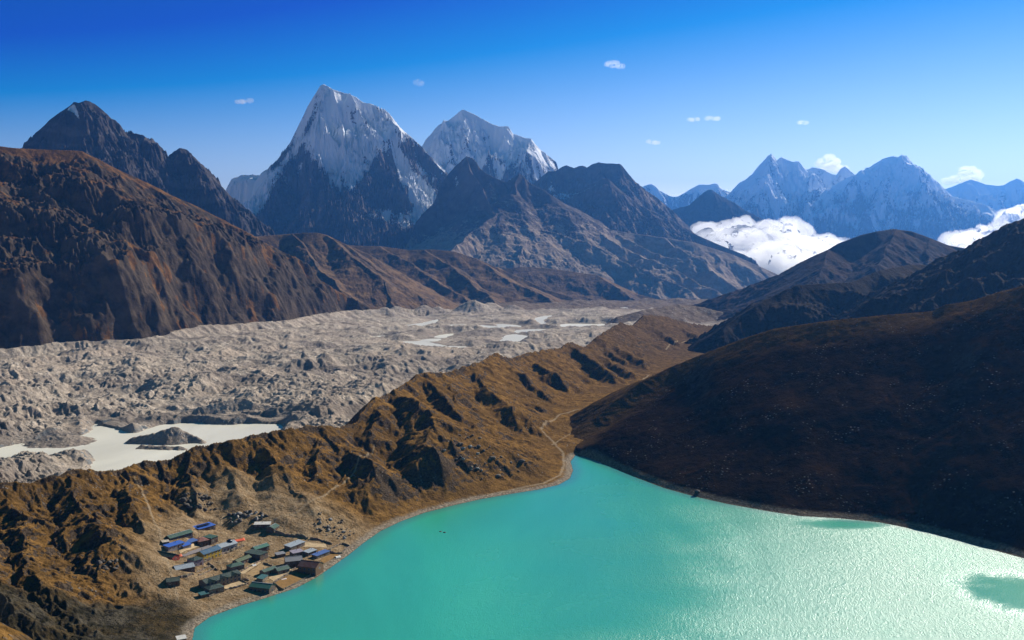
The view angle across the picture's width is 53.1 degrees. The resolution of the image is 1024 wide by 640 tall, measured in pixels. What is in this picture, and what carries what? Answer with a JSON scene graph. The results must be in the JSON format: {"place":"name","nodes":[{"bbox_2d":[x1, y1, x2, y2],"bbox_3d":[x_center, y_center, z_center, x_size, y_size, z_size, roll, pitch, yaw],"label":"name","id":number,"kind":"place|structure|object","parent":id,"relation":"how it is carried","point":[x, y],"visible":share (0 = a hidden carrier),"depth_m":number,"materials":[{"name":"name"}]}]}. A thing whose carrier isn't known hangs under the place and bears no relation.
{"place":"outdoors","nodes":[
{"label":"outdoors","id":0,"kind":"place"},
{"bbox_2d":[0,423,282,470],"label":"glacial pond","id":1,"kind":"structure","parent":0,"point":[109,449],"depth_m":1457.33,"materials":[{"name":"ice"}]},
{"bbox_2d":[22,100,274,235],"bbox_3d":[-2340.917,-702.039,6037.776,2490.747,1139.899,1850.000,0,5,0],"label":"mountain","id":2,"kind":"structure","parent":0,"point":[91,129],"depth_m":5868.10,"materials":[{"name":"grey stone"}]},
{"bbox_2d":[0,146,373,348],"bbox_3d":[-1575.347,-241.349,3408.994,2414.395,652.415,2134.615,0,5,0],"label":"hill","id":3,"kind":"structure","parent":0,"point":[93,248],"depth_m":2990.23,"materials":[{"name":"brown stone"}]},
{"bbox_2d":[276,572,307,587],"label":"field","id":4,"kind":"structure","parent":0,"point":[294,577],"depth_m":742.44,"materials":[{"name":"beige soil"}]},
{"bbox_2d":[321,553,337,562],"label":"field","id":5,"kind":"structure","parent":0,"point":[328,558],"depth_m":792.78,"materials":[{"name":"brown soil"}]},
{"bbox_2d":[226,84,447,248],"bbox_3d":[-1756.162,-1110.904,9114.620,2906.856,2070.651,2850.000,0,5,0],"label":"mountain","id":6,"kind":"structure","parent":0,"point":[347,169],"depth_m":8979.21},
{"bbox_2d":[255,233,458,309],"bbox_3d":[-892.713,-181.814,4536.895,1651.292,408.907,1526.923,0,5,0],"label":"hill","id":7,"kind":"structure","parent":0,"point":[368,280],"depth_m":4455.32,"materials":[{"name":"brown stone"}]},
{"bbox_2d":[402,341,445,346],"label":"glacial pond","id":8,"kind":"structure","parent":0,"point":[426,343],"depth_m":2898.57,"materials":[{"name":"ice"}]},
{"bbox_2d":[410,319,437,325],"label":"glacial pond","id":9,"kind":"structure","parent":0,"point":[426,323],"depth_m":3592.61,"materials":[{"name":"ice"}]},
{"bbox_2d":[420,338,440,340],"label":"glacial pond","id":10,"kind":"structure","parent":0,"point":[438,339],"depth_m":3001.82,"materials":[{"name":"ice"}]},
{"bbox_2d":[435,334,452,337],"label":"glacial pond","id":11,"kind":"structure","parent":0,"point":[443,336],"depth_m":3112.26,"materials":[{"name":"ice"}]},
{"bbox_2d":[348,245,579,303],"bbox_3d":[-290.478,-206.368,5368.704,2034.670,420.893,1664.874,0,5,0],"label":"hill","id":12,"kind":"structure","parent":0,"point":[455,277],"depth_m":5269.87,"materials":[{"name":"brown stone"}]},
{"bbox_2d":[422,110,557,183],"bbox_3d":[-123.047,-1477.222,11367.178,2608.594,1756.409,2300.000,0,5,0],"label":"mountain","id":13,"kind":"structure","parent":0,"point":[504,153],"depth_m":11284.21,"materials":[{"name":"white snow"}]},
{"bbox_2d":[480,325,503,327],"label":"glacial pond","id":14,"kind":"structure","parent":0,"point":[491,326],"depth_m":3468.32,"materials":[{"name":"liquid"}]},
{"bbox_2d":[496,324,520,326],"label":"glacial pond","id":15,"kind":"structure","parent":0,"point":[506,325],"depth_m":3510.65,"materials":[{"name":"ice"}]},
{"bbox_2d":[0,314,1022,639],"bbox_3d":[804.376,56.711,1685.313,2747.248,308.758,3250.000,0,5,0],"label":"terrain","id":16,"kind":"structure","parent":0,"point":[370,468],"depth_m":909.71,"materials":[{"name":"brown soil"}]},
{"bbox_2d":[161,539,169,544],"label":"hut","id":17,"kind":"object","parent":16,"relation":"on","point":[165,541],"visible":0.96,"depth_m":776.80,"materials":[{"name":"stone"}]},
{"bbox_2d":[157,550,179,560],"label":"lodge","id":18,"kind":"structure","parent":16,"relation":"on","point":[173,556],"depth_m":757.46,"materials":[{"name":"red paint"}]},
{"bbox_2d":[165,576,179,585],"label":"hut","id":19,"kind":"object","parent":16,"relation":"on","point":[172,581],"visible":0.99,"depth_m":713.41,"materials":[{"name":"paint"}]},
{"bbox_2d":[163,540,184,551],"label":"lodge","id":20,"kind":"structure","parent":16,"relation":"on","point":[174,546],"depth_m":774.86,"materials":[{"name":"paint"}]},
{"bbox_2d":[165,529,192,540],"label":"lodge","id":21,"kind":"structure","parent":16,"relation":"on","point":[188,533],"depth_m":792.43,"materials":[{"name":"green metal"}]},
{"bbox_2d":[175,634,186,639],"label":"hut","id":22,"kind":"object","parent":16,"relation":"on","point":[181,637],"visible":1,"depth_m":631.26,"materials":[{"name":"stone"}]},
{"bbox_2d":[173,562,194,572],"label":"lodge","id":23,"kind":"structure","parent":16,"relation":"on","point":[188,567],"depth_m":738.41,"materials":[{"name":"paint"}]},
{"bbox_2d":[182,542,190,548],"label":"hut","id":24,"kind":"object","parent":16,"relation":"on","point":[187,545],"visible":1,"depth_m":782.12,"materials":[{"name":"blue metal"}]},
{"bbox_2d":[179,573,193,577],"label":"stone wall","id":25,"kind":"structure","parent":16,"relation":"on","point":[185,576],"depth_m":725.39,"materials":[{"name":"grey stone"}]},
{"bbox_2d":[178,544,200,552],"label":"yard","id":26,"kind":"structure","parent":16,"relation":"on","point":[181,550],"depth_m":781.11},
{"bbox_2d":[185,538,197,543],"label":"lodge","id":27,"kind":"structure","parent":16,"relation":"on","point":[192,540],"depth_m":792.73,"materials":[{"name":"blue metal"}]},
{"bbox_2d":[187,554,203,565],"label":"lodge","id":28,"kind":"structure","parent":16,"relation":"on","point":[197,560],"depth_m":754.84,"materials":[{"name":"paint"}]},
{"bbox_2d":[182,545,212,556],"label":"hut","id":29,"kind":"object","parent":16,"relation":"on","point":[195,551],"visible":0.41,"depth_m":778.57,"materials":[{"name":"metal"}]},
{"bbox_2d":[195,536,208,546],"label":"lodge","id":30,"kind":"structure","parent":16,"relation":"on","point":[202,541],"depth_m":795.03,"materials":[{"name":"paint"}]},
{"bbox_2d":[198,591,208,597],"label":"hut","id":31,"kind":"object","parent":16,"relation":"on","point":[202,594],"visible":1,"depth_m":702.51,"materials":[{"name":"teal metal"}]},
{"bbox_2d":[193,522,215,529],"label":"lodge","id":32,"kind":"structure","parent":16,"relation":"on","point":[207,526],"depth_m":823.46,"materials":[{"name":"paint"}]},
{"bbox_2d":[195,565,214,574],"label":"stone wall","id":33,"kind":"structure","parent":16,"relation":"on","point":[209,570],"depth_m":748.39,"materials":[{"name":"grey stone"}]},
{"bbox_2d":[196,545,221,559],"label":"lodge","id":34,"kind":"structure","parent":16,"relation":"on","point":[213,552],"depth_m":769.43,"materials":[{"name":"yellow paint"}]},
{"bbox_2d":[203,534,217,544],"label":"lodge","id":35,"kind":"structure","parent":16,"relation":"on","point":[213,539],"depth_m":803.79,"materials":[{"name":"paint"}]},
{"bbox_2d":[204,583,224,594],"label":"lodge","id":36,"kind":"structure","parent":16,"relation":"on","point":[214,588],"depth_m":709.96,"materials":[{"name":"metal"}]},
{"bbox_2d":[199,569,240,588],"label":"lodge","id":37,"kind":"structure","parent":16,"relation":"on","point":[229,577],"depth_m":724.30,"materials":[{"name":"metal"}]},
{"bbox_2d":[203,544,243,562],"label":"stone wall","id":38,"kind":"structure","parent":16,"relation":"on","point":[231,550],"depth_m":788.09,"materials":[{"name":"grey stone"}]},
{"bbox_2d":[214,539,237,551],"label":"lodge","id":39,"kind":"structure","parent":16,"relation":"on","point":[229,544],"depth_m":791.20,"materials":[{"name":"grey metal"}]},
{"bbox_2d":[224,581,244,589],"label":"yard","id":40,"kind":"structure","parent":16,"relation":"on","point":[234,584],"depth_m":727.01,"materials":[{"name":"beige soil"}]},
{"bbox_2d":[226,561,243,570],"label":"lodge","id":41,"kind":"structure","parent":16,"relation":"on","point":[235,566],"depth_m":754.57,"materials":[{"name":"metal"}]},
{"bbox_2d":[225,583,246,590],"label":"stone wall","id":42,"kind":"structure","parent":16,"relation":"on","point":[236,586],"depth_m":721.49,"materials":[{"name":"grey stone"}]},
{"bbox_2d":[232,554,251,563],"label":"lodge","id":43,"kind":"structure","parent":16,"relation":"on","point":[245,559],"depth_m":769.79,"materials":[{"name":"metal"}]},
{"bbox_2d":[241,560,260,573],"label":"yard","id":44,"kind":"structure","parent":16,"relation":"on","point":[246,570],"depth_m":760.24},
{"bbox_2d":[240,555,268,571],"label":"stone wall","id":45,"kind":"structure","parent":16,"relation":"on","point":[245,568],"depth_m":761.74,"materials":[{"name":"grey stone"}]},
{"bbox_2d":[243,549,267,560],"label":"lodge","id":46,"kind":"structure","parent":16,"relation":"on","point":[258,555],"depth_m":780.17,"materials":[{"name":"green metal"}]},
{"bbox_2d":[246,563,267,576],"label":"yard","id":47,"kind":"structure","parent":16,"relation":"on","point":[254,572],"depth_m":755.55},
{"bbox_2d":[251,543,269,550],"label":"lodge","id":48,"kind":"structure","parent":16,"relation":"on","point":[264,547],"depth_m":797.61,"materials":[{"name":"paint"}]},
{"bbox_2d":[253,521,270,527],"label":"hut","id":49,"kind":"object","parent":16,"relation":"on","point":[262,524],"visible":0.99,"depth_m":839.31,"materials":[{"name":"paint"}]},
{"bbox_2d":[249,581,275,593],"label":"lodge","id":50,"kind":"structure","parent":16,"relation":"on","point":[267,588],"depth_m":718.10,"materials":[{"name":"green metal"}]},
{"bbox_2d":[257,574,267,582],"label":"hut","id":51,"kind":"object","parent":16,"relation":"on","point":[262,578],"visible":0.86,"depth_m":735.29,"materials":[{"name":"metal"}]},
{"bbox_2d":[259,565,275,574],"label":"hut","id":52,"kind":"object","parent":16,"relation":"on","point":[269,570],"visible":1,"depth_m":748.95,"materials":[{"name":"metal"}]},
{"bbox_2d":[266,523,279,532],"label":"hut","id":53,"kind":"object","parent":16,"relation":"on","point":[272,528],"visible":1,"depth_m":834.75,"materials":[{"name":"green metal"}]},
{"bbox_2d":[269,568,291,581],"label":"yard","id":54,"kind":"structure","parent":16,"relation":"on","point":[274,577],"depth_m":745.40,"materials":[{"name":"beige soil"}]},
{"bbox_2d":[275,551,285,557],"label":"hut","id":55,"kind":"object","parent":16,"relation":"on","point":[280,554],"visible":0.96,"depth_m":787.72,"materials":[{"name":"grey metal"}]},
{"bbox_2d":[274,565,289,573],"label":"hut","id":56,"kind":"object","parent":16,"relation":"on","point":[282,569],"visible":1,"depth_m":752.79,"materials":[{"name":"metal"}]},
{"bbox_2d":[275,567,295,581],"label":"stone wall","id":57,"kind":"structure","parent":16,"relation":"on","point":[277,579],"depth_m":748.43,"materials":[{"name":"grey stone"}]},
{"bbox_2d":[275,530,308,538],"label":"stone wall","id":58,"kind":"structure","parent":16,"relation":"on","point":[290,535],"depth_m":832.79,"materials":[{"name":"grey stone"}]},
{"bbox_2d":[273,574,310,589],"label":"stone wall","id":59,"kind":"structure","parent":16,"relation":"on","point":[309,575],"depth_m":733.04,"materials":[{"name":"grey stone"}]},
{"bbox_2d":[284,555,302,566],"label":"lodge","id":60,"kind":"structure","parent":16,"relation":"on","point":[291,561],"depth_m":767.46,"materials":[{"name":"paint"}]},
{"bbox_2d":[284,539,304,550],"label":"lodge","id":61,"kind":"structure","parent":16,"relation":"on","point":[295,544],"depth_m":809.11,"materials":[{"name":"metal"}]},
{"bbox_2d":[290,548,303,555],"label":"hut","id":62,"kind":"object","parent":16,"relation":"on","point":[297,552],"visible":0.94,"depth_m":793.13,"materials":[{"name":"metal"}]},
{"bbox_2d":[303,548,316,555],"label":"hut","id":63,"kind":"object","parent":16,"relation":"on","point":[308,552],"visible":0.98,"depth_m":794.95,"materials":[{"name":"metal"}]},
{"bbox_2d":[297,559,323,575],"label":"lodge","id":64,"kind":"structure","parent":16,"relation":"on","point":[313,568],"depth_m":756.43,"materials":[{"name":"brown metal"}]},
{"bbox_2d":[302,542,326,547],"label":"yard","id":65,"kind":"structure","parent":16,"relation":"on","point":[308,544],"depth_m":818.93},
{"bbox_2d":[311,549,329,558],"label":"hut","id":66,"kind":"object","parent":16,"relation":"on","point":[321,553],"visible":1,"depth_m":793.59,"materials":[{"name":"metal"}]},
{"bbox_2d":[310,537,331,544],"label":"stone wall","id":67,"kind":"structure","parent":16,"relation":"on","point":[312,538],"depth_m":830.40,"materials":[{"name":"grey stone"}]},
{"bbox_2d":[328,543,349,553],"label":"stone wall","id":68,"kind":"structure","parent":16,"relation":"on","point":[345,549],"depth_m":813.37,"materials":[{"name":"grey stone"}]},
{"bbox_2d":[0,298,726,482],"bbox_3d":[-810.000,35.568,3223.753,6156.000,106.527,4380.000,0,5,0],"label":"glacier","id":69,"kind":"object","parent":16,"relation":"on","point":[339,369],"visible":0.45,"depth_m":2234.64,"materials":[{"name":"grey stone"}]},
{"bbox_2d":[0,0,1023,196],"label":"sky","id":70,"kind":"structure","parent":0,"point":[683,95],"materials":[{"name":"blue"}]},
{"bbox_2d":[500,334,526,341],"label":"glacial pond","id":71,"kind":"structure","parent":0,"point":[514,337],"depth_m":3078.10,"materials":[{"name":"ice"}]},
{"bbox_2d":[515,329,545,332],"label":"glacial pond","id":72,"kind":"structure","parent":0,"point":[524,330],"depth_m":3316.78,"materials":[{"name":"ice"}]},
{"bbox_2d":[535,315,551,323],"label":"glacial pond","id":73,"kind":"structure","parent":0,"point":[541,319],"depth_m":3787.04,"materials":[{"name":"ice"}]},
{"bbox_2d":[503,267,654,300],"bbox_3d":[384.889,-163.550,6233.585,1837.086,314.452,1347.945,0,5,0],"label":"hill","id":74,"kind":"structure","parent":0,"point":[583,286],"depth_m":6134.59,"materials":[{"name":"brown stone"}]},
{"bbox_2d":[560,324,604,326],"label":"glacial pond","id":75,"kind":"structure","parent":0,"point":[565,325],"depth_m":3550.23,"materials":[{"name":"ice"}]},
{"bbox_2d":[404,156,776,299],"bbox_3d":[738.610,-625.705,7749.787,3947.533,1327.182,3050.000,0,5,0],"label":"mountain","id":76,"kind":"structure","parent":0,"point":[473,210],"depth_m":7700.13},
{"bbox_2d":[192,456,1023,639],"bbox_3d":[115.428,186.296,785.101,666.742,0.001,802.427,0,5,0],"label":"lake water","id":77,"kind":"structure","parent":0,"point":[590,549],"depth_m":747.38,"materials":[{"name":"teal liquid"}]},
{"bbox_2d":[533,162,758,265],"bbox_3d":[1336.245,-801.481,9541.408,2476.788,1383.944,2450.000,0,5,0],"label":"mountain","id":78,"kind":"structure","parent":0,"point":[611,196],"depth_m":9033.07,"materials":[{"name":"grey stone"}]},
{"bbox_2d":[643,184,729,209],"bbox_3d":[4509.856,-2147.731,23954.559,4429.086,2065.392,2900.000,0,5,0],"label":"mountain","id":79,"kind":"structure","parent":0,"point":[688,197],"depth_m":23737.79,"materials":[{"name":"blue stone"}]},
{"bbox_2d":[673,190,808,270],"bbox_3d":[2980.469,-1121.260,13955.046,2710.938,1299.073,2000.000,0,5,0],"label":"mountain","id":80,"kind":"structure","parent":0,"point":[713,216],"depth_m":13528.06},
{"bbox_2d":[725,154,854,273],"bbox_3d":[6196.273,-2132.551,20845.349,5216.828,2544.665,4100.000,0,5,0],"label":"mountain","id":81,"kind":"structure","parent":0,"point":[781,192],"depth_m":20663.28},
{"bbox_2d":[569,286,1023,557],"bbox_3d":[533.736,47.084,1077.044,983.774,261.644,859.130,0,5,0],"label":"hill","id":82,"kind":"structure","parent":0,"point":[915,420],"depth_m":1048.90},
{"bbox_2d":[691,229,964,320],"bbox_3d":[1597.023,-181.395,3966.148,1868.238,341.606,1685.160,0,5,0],"label":"hill","id":83,"kind":"structure","parent":0,"point":[854,258],"depth_m":3799.77,"materials":[{"name":"stone"}]},
{"bbox_2d":[685,218,1023,352],"bbox_3d":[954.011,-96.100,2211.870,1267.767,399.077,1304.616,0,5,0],"label":"hill","id":84,"kind":"structure","parent":0,"point":[991,263],"depth_m":2072.51,"materials":[{"name":"brown stone"}]},
{"bbox_2d":[788,154,1011,257],"bbox_3d":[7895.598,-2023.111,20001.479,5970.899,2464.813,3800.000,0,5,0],"label":"mountain","id":85,"kind":"structure","parent":0,"point":[902,192],"depth_m":19373.62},
{"bbox_2d":[946,179,1023,221],"bbox_3d":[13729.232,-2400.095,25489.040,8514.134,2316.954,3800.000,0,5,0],"label":"mountain","id":86,"kind":"structure","parent":0,"point":[1006,200],"depth_m":25523.26,"materials":[{"name":"blue stone"}]}
]}

